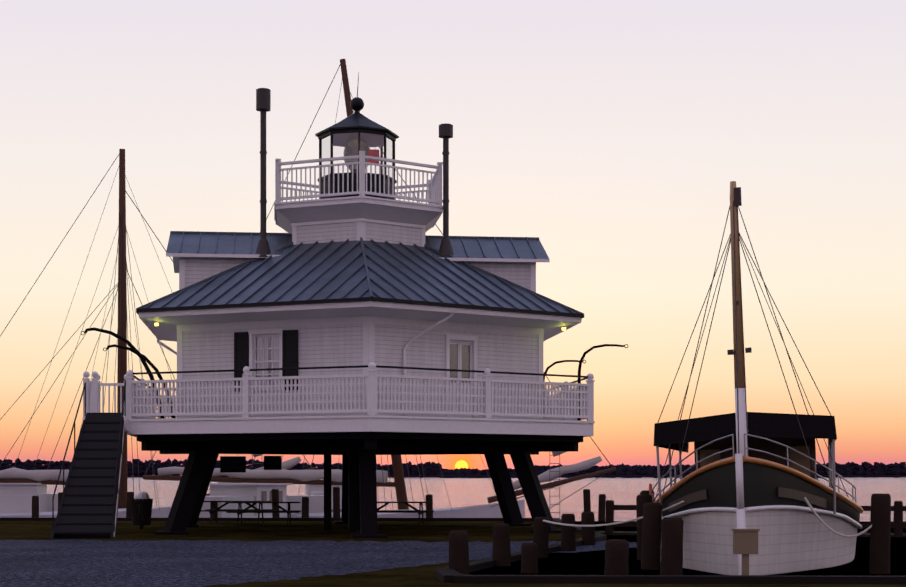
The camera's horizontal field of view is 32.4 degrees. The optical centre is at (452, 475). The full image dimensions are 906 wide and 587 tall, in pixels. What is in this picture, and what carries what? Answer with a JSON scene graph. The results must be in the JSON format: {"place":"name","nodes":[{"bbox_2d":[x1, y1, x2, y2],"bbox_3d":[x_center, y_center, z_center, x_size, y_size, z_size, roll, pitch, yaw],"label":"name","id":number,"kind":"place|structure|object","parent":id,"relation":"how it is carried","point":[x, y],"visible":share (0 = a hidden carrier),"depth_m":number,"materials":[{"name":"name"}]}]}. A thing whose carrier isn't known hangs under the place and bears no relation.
{"place":"outdoors","nodes":[
{"label":"outdoors","id":0,"kind":"place"},
{"bbox_2d":[0,149,314,508],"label":"skipjack spars","id":1,"kind":"object","parent":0,"point":[122,326],"visible":0.48,"depth_m":64.87,"materials":[{"name":"brown wood"}]},
{"bbox_2d":[0,454,300,482],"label":"furled sails","id":2,"kind":"object","parent":1,"relation":"attached to","point":[18,473],"visible":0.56,"depth_m":64.90},
{"bbox_2d":[0,154,310,510],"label":"skipjack rigging","id":3,"kind":"object","parent":1,"relation":"attached to","point":[102,328],"visible":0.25,"depth_m":65.04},
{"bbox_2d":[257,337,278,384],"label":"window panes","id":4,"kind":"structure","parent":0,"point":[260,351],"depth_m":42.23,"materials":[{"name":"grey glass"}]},
{"bbox_2d":[261,491,282,501],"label":"cabin windows","id":5,"kind":"structure","parent":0,"point":[263,495],"depth_m":60.12,"materials":[{"name":"grey glass"}]},
{"bbox_2d":[81,327,627,420],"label":"boat davits","id":6,"kind":"object","parent":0,"point":[144,359],"visible":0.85,"depth_m":44.12,"materials":[{"name":"black metal"}]},
{"bbox_2d":[185,259,529,289],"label":"lighthouse dormer walls","id":7,"kind":"structure","parent":0,"point":[197,270],"depth_m":44.80,"materials":[{"name":"white wood"}]},
{"bbox_2d":[166,231,548,258],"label":"lighthouse dormer roofs","id":8,"kind":"structure","parent":7,"relation":"on","point":[197,242],"depth_m":45.88,"materials":[{"name":"grey metal"}]},
{"bbox_2d":[166,253,549,291],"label":"dormer trim","id":9,"kind":"structure","parent":7,"relation":"attached to","point":[179,262],"depth_m":45.19,"materials":[{"name":"white wood"}]},
{"bbox_2d":[333,132,383,146],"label":"lighthouse lantern ceiling","id":10,"kind":"structure","parent":0,"point":[373,141],"depth_m":46.45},
{"bbox_2d":[297,222,420,245],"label":"lighthouse watch room walls","id":11,"kind":"structure","parent":0,"point":[339,232],"depth_m":45.01,"materials":[{"name":"white wood"}]},
{"bbox_2d":[183,324,537,413],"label":"lighthouse walls","id":12,"kind":"structure","parent":0,"point":[329,345],"depth_m":42.05,"materials":[{"name":"white wood"}]},
{"bbox_2d":[234,330,297,391],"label":"window shutters","id":13,"kind":"object","parent":12,"relation":"attached to","point":[289,349],"visible":0.75,"depth_m":41.78,"materials":[{"name":"black wood"}]},
{"bbox_2d":[157,313,454,413],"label":"lighthouse downspouts","id":14,"kind":"object","parent":12,"relation":"attached to","point":[404,348],"visible":0.6,"depth_m":41.38,"materials":[{"name":"white metal"}]},
{"bbox_2d":[136,237,583,313],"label":"main roof","id":15,"kind":"structure","parent":12,"relation":"on","point":[331,269],"depth_m":42.87,"materials":[{"name":"grey metal"}]},
{"bbox_2d":[256,88,453,256],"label":"chimney pipes","id":16,"kind":"object","parent":15,"relation":"on","point":[263,101],"visible":0.96,"depth_m":44.77,"materials":[{"name":"black metal"}]},
{"bbox_2d":[274,196,442,246],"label":"deck","id":17,"kind":"structure","parent":15,"relation":"on","point":[291,216],"depth_m":44.80,"materials":[{"name":"white paint"}]},
{"bbox_2d":[315,73,398,199],"bbox_3d":[-2.866,-9.975,46.696,2.476,4.210,2.476,0,0,2],"label":"lantern room","id":18,"kind":"object","parent":17,"relation":"on","point":[357,121],"depth_m":45.97,"materials":[{"name":"black metal"}]},
{"bbox_2d":[343,139,369,169],"bbox_3d":[-2.866,-9.595,46.696,0.812,0.930,0.812,0,0,2],"label":"lighthouse lens","id":19,"kind":"object","parent":18,"relation":"attached to","point":[352,143],"depth_m":46.40,"materials":[{"name":"white"}]},
{"bbox_2d":[368,149,378,163],"bbox_3d":[-2.357,-9.450,46.371,0.340,0.460,0.030,0,0,-6],"label":"red glass panel","id":20,"kind":"object","parent":18,"relation":"attached to","point":[374,152],"depth_m":46.36,"materials":[{"name":"red glass"}]},
{"bbox_2d":[275,151,442,205],"bbox_3d":[-2.866,-8.503,46.696,5.206,1.265,5.548,0,0,2],"label":"gallery railing","id":21,"kind":"object","parent":17,"relation":"on","point":[433,185],"visible":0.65,"depth_m":44.79,"materials":[{"name":"white wood"}]},
{"bbox_2d":[138,301,581,341],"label":"eave soffit","id":22,"kind":"structure","parent":15,"relation":"attached to","point":[170,321],"depth_m":41.71,"materials":[{"name":"white wood"}]},
{"bbox_2d":[136,297,583,317],"bbox_3d":[-2.866,-4.485,46.696,13.259,0.090,14.161,0,0,2],"label":"roof eave","id":23,"kind":"object","parent":15,"relation":"attached to","point":[355,300],"visible":0.43,"depth_m":41.18,"materials":[{"name":"white wood"}]},
{"bbox_2d":[177,316,543,419],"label":"lighthouse trim","id":24,"kind":"structure","parent":12,"relation":"attached to","point":[368,322],"depth_m":42.12,"materials":[{"name":"white wood"}]},
{"bbox_2d":[248,329,477,417],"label":"window frames","id":25,"kind":"structure","parent":12,"relation":"in","point":[448,342],"depth_m":42.30,"materials":[{"name":"white wood"}]},
{"bbox_2d":[256,337,469,384],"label":"lighthouse panes","id":26,"kind":"object","parent":25,"relation":"in","point":[278,357],"visible":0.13,"depth_m":42.19,"materials":[{"name":"grey glass"}]},
{"bbox_2d":[256,337,468,384],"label":"curtains","id":27,"kind":"object","parent":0,"point":[464,362],"depth_m":42.98,"materials":[{"name":"beige fabric"}]},
{"bbox_2d":[143,59,615,509],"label":"skipjack spars","id":28,"kind":"object","parent":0,"point":[398,483],"visible":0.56,"depth_m":63.62,"materials":[{"name":"brown wood"}]},
{"bbox_2d":[144,65,612,512],"bbox_3d":[-3.079,-7.377,63.708,19.226,19.218,4.222,0,0,2],"label":"skipjack rigging","id":29,"kind":"object","parent":28,"relation":"attached to","point":[420,456],"visible":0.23,"depth_m":63.52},
{"bbox_2d":[158,452,601,489],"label":"skipjack furled sails","id":30,"kind":"object","parent":28,"relation":"attached to","point":[336,475],"visible":0.62,"depth_m":63.59},
{"bbox_2d":[0,521,905,586],"bbox_3d":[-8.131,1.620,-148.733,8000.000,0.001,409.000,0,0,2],"label":"ground","id":31,"kind":"structure","parent":0,"point":[583,563],"depth_m":38.94,"materials":[{"name":"green plant"}]},
{"bbox_2d":[50,381,125,538],"bbox_3d":[-9.476,-0.360,41.129,1.632,4.387,2.341,0,0,2],"label":"stair flight","id":32,"kind":"object","parent":31,"relation":"on","point":[88,502],"visible":0.9,"depth_m":40.92,"materials":[{"name":"black paint"}]},
{"bbox_2d":[84,416,125,536],"bbox_3d":[-9.476,-0.015,41.129,1.635,3.178,2.096,0,0,2],"label":"stair stringer","id":33,"kind":"object","parent":32,"relation":"attached to","point":[120,469],"visible":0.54,"depth_m":41.23,"materials":[{"name":"white paint"}]},
{"bbox_2d":[83,371,127,431],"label":"stair gate","id":34,"kind":"structure","parent":32,"relation":"attached to","point":[93,395],"depth_m":42.24,"materials":[{"name":"white paint"}]},
{"bbox_2d":[130,499,152,528],"bbox_3d":[-9.406,1.159,47.172,0.665,0.921,0.670,0,0,2],"label":"trash can","id":35,"kind":"object","parent":31,"relation":"on","point":[142,519],"visible":0.94,"depth_m":46.92,"materials":[{"name":"black plastic"}]},
{"bbox_2d":[134,491,149,515],"bbox_3d":[-9.406,0.965,47.172,0.560,0.970,0.560,0,0,2],"label":"trash bag","id":36,"kind":"object","parent":35,"relation":"in","point":[143,495],"visible":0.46,"depth_m":47.03,"materials":[{"name":"white plastic"}]},
{"bbox_2d":[201,501,273,523],"bbox_3d":[-7.303,1.252,52.818,2.358,0.785,1.779,0,0,2],"label":"picnic table","id":37,"kind":"object","parent":31,"relation":"on","point":[215,510],"visible":0.67,"depth_m":52.45,"materials":[{"name":"brown wood"}]},
{"bbox_2d":[227,502,300,525],"bbox_3d":[-6.152,1.252,50.986,2.300,0.785,1.700,0,0,-2],"label":"picnic table","id":38,"kind":"object","parent":31,"relation":"on","point":[289,511],"visible":0.96,"depth_m":50.57,"materials":[{"name":"brown wood"}]},
{"bbox_2d":[0,539,636,586],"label":"gravel","id":39,"kind":"structure","parent":31,"relation":"on","point":[95,563],"depth_m":30.06,"materials":[{"name":"grey gravel"}]},
{"bbox_2d":[137,432,582,537],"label":"support piles","id":40,"kind":"object","parent":31,"relation":"on","point":[358,451],"visible":0.85,"depth_m":43.33,"materials":[{"name":"black wood"}]},
{"bbox_2d":[127,415,594,436],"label":"deck fascia","id":41,"kind":"structure","parent":40,"relation":"on","point":[347,423],"depth_m":40.97,"materials":[{"name":"white wood"}]},
{"bbox_2d":[126,362,594,420],"bbox_3d":[-2.866,-2.198,46.696,13.814,1.335,14.738,0,0,2],"label":"balcony railing","id":42,"kind":"object","parent":41,"relation":"on","point":[561,404],"visible":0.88,"depth_m":41.17,"materials":[{"name":"white wood"}]},
{"bbox_2d":[133,365,587,389],"bbox_3d":[-2.866,-2.760,46.696,13.633,0.052,14.553,0,0,2],"label":"handrail","id":43,"kind":"object","parent":42,"relation":"attached to","point":[378,366],"depth_m":41.12,"materials":[{"name":"black metal"}]},
{"bbox_2d":[158,415,578,420],"bbox_3d":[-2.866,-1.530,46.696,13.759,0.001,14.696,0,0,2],"label":"brackets","id":44,"kind":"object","parent":40,"relation":"on","point":[339,415],"depth_m":41.17,"materials":[{"name":"grey"}]},
{"bbox_2d":[377,501,433,525],"bbox_3d":[-1.843,1.252,51.270,2.300,0.785,1.700,0,0,5],"label":"picnic table","id":45,"kind":"object","parent":31,"relation":"on","point":[419,511],"visible":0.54,"depth_m":50.85,"materials":[{"name":"brown wood"}]},
{"bbox_2d":[0,517,905,583],"bbox_3d":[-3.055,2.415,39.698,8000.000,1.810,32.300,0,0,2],"label":"shore bulkhead","id":46,"kind":"object","parent":31,"relation":"on","point":[445,574],"visible":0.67,"depth_m":23.43,"materials":[{"name":"black wood"}]},
{"bbox_2d":[731,529,759,574],"bbox_3d":[4.472,1.317,23.870,0.400,1.005,0.200,0,0,2],"label":"power pedestal","id":47,"kind":"object","parent":31,"relation":"on","point":[745,543],"visible":1,"depth_m":23.79,"materials":[{"name":"brown"}]},
{"bbox_2d":[0,0,905,475],"label":"sky","id":48,"kind":"structure","parent":0,"point":[615,135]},
{"bbox_2d":[455,460,467,468],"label":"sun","id":49,"kind":"object","parent":48,"relation":"in","point":[459,464],"visible":0.6,"depth_m":4999.47,"materials":[{"name":"yellow"}]},
{"bbox_2d":[445,454,477,469],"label":"sun glow","id":50,"kind":"object","parent":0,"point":[469,459],"visible":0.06,"depth_m":5029.48,"materials":[{"name":"orange"}]},
{"bbox_2d":[47,478,905,520],"bbox_3d":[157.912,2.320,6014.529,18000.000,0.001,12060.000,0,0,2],"label":"water","id":51,"kind":"structure","parent":0,"point":[462,492],"depth_m":227.01,"materials":[{"name":"liquid"}]},
{"bbox_2d":[0,483,57,511],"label":"moored boat","id":52,"kind":"object","parent":51,"relation":"on","point":[23,488],"visible":0.17,"depth_m":65.10,"materials":[{"name":"white"}]},
{"bbox_2d":[0,495,170,517],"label":"moored boat","id":53,"kind":"object","parent":51,"relation":"on","point":[18,506],"visible":0.12,"depth_m":64.20,"materials":[{"name":"white"}]},
{"bbox_2d":[199,483,296,517],"bbox_3d":[-8.286,1.462,59.846,3.200,2.315,10.000,0,0,20],"label":"moored boat","id":54,"kind":"object","parent":51,"relation":"on","point":[235,491],"visible":0.27,"depth_m":59.42,"materials":[{"name":"white"}]},
{"bbox_2d":[305,484,341,512],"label":"moored boat","id":55,"kind":"object","parent":51,"relation":"on","point":[314,489],"visible":0.02,"depth_m":74.38,"materials":[{"name":"white"}]},
{"bbox_2d":[32,487,640,520],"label":"dock pilings","id":56,"kind":"object","parent":51,"relation":"in","point":[429,506],"visible":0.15,"depth_m":57.63,"materials":[{"name":"brown wood"}]},
{"bbox_2d":[287,495,524,517],"bbox_3d":[-3.329,1.720,63.714,12.500,1.800,4.400,0,0,2],"label":"boat hull","id":57,"kind":"object","parent":51,"relation":"on","point":[316,506],"visible":0.1,"depth_m":62.56,"materials":[{"name":"white"}]},
{"bbox_2d":[0,458,905,477],"bbox_3d":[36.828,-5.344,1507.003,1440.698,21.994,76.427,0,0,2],"label":"distant treeline","id":58,"kind":"object","parent":51,"relation":"on","point":[846,470],"visible":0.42,"depth_m":1495.95,"materials":[{"name":"black plant"}]},
{"bbox_2d":[449,490,890,574],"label":"pilings","id":59,"kind":"object","parent":51,"relation":"in","point":[658,537],"visible":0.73,"depth_m":25.83,"materials":[{"name":"brown wood"}]},
{"bbox_2d":[543,497,871,537],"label":"buyboat mooring lines","id":60,"kind":"object","parent":59,"relation":"on","point":[813,511],"visible":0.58,"depth_m":26.73,"materials":[{"name":"white fabric"}]},
{"bbox_2d":[597,500,905,536],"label":"dock","id":61,"kind":"object","parent":51,"relation":"in","point":[898,508],"visible":0.21,"depth_m":42.31,"materials":[{"name":"brown wood"}]},
{"bbox_2d":[660,462,859,574],"bbox_3d":[6.248,1.390,31.615,4.885,3.260,13.366,0,0,2],"label":"boat hull","id":62,"kind":"object","parent":51,"relation":"in","point":[789,541],"visible":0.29,"depth_m":25.94,"materials":[{"name":"white wood"}]},
{"bbox_2d":[668,487,825,512],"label":"buyboat trailboards","id":63,"kind":"object","parent":62,"relation":"attached to","point":[781,492],"visible":0.92,"depth_m":26.31,"materials":[{"name":"wood"}]},
{"bbox_2d":[653,456,862,512],"bbox_3d":[6.247,0.292,31.617,5.023,1.225,13.413,0,0,2],"label":"rub rail","id":64,"kind":"object","parent":62,"relation":"on","point":[729,460],"visible":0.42,"depth_m":26.17,"materials":[{"name":"brown wood"}]},
{"bbox_2d":[651,433,855,513],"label":"buyboat rails","id":65,"kind":"object","parent":64,"relation":"on","point":[831,463],"visible":0.67,"depth_m":27.11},
{"bbox_2d":[662,454,861,574],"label":"hull trim","id":66,"kind":"structure","parent":62,"relation":"attached to","point":[740,510],"depth_m":25.13,"materials":[{"name":"white wood"}]},
{"bbox_2d":[694,437,815,478],"bbox_3d":[6.639,0.021,34.069,2.565,1.986,2.600,0,0,13],"label":"boat cabin","id":67,"kind":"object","parent":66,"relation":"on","point":[760,444],"depth_m":32.76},
{"bbox_2d":[700,446,810,476],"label":"buyboat pilot windows","id":68,"kind":"structure","parent":67,"relation":"in","point":[799,459],"depth_m":32.59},
{"bbox_2d":[649,484,652,499],"bbox_3d":[3.866,0.438,30.492,0.069,0.551,0.120,0,0,13],"label":"buyboat port light board","id":69,"kind":"object","parent":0,"point":[650,487],"visible":0.36,"depth_m":30.43,"materials":[{"name":"red wood"}]},
{"bbox_2d":[735,388,747,455],"bbox_3d":[4.915,-0.529,26.512,0.256,1.906,0.204,0,0,2],"label":"mast base","id":70,"kind":"object","parent":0,"point":[742,413],"visible":0.42,"depth_m":26.43,"materials":[{"name":"white paint"}]},
{"bbox_2d":[730,181,745,388],"bbox_3d":[4.844,-3.236,26.540,0.264,3.523,0.184,0,0,28],"label":"mast","id":71,"kind":"object","parent":70,"relation":"on","point":[741,382],"visible":0.67,"depth_m":26.47,"materials":[{"name":"brown wood"}]},
{"bbox_2d":[654,187,848,500],"bbox_3d":[5.438,-2.129,27.209,3.649,5.503,4.482,0,0,2],"label":"rigging","id":72,"kind":"object","parent":71,"relation":"attached to","point":[737,202],"visible":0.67,"depth_m":26.76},
{"bbox_2d":[654,412,836,452],"bbox_3d":[6.021,-0.821,31.431,3.158,0.595,8.420,0,0,13],"label":"canopy","id":73,"kind":"object","parent":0,"point":[759,424],"visible":0.83,"depth_m":27.32,"materials":[{"name":"black fabric"}]}
]}

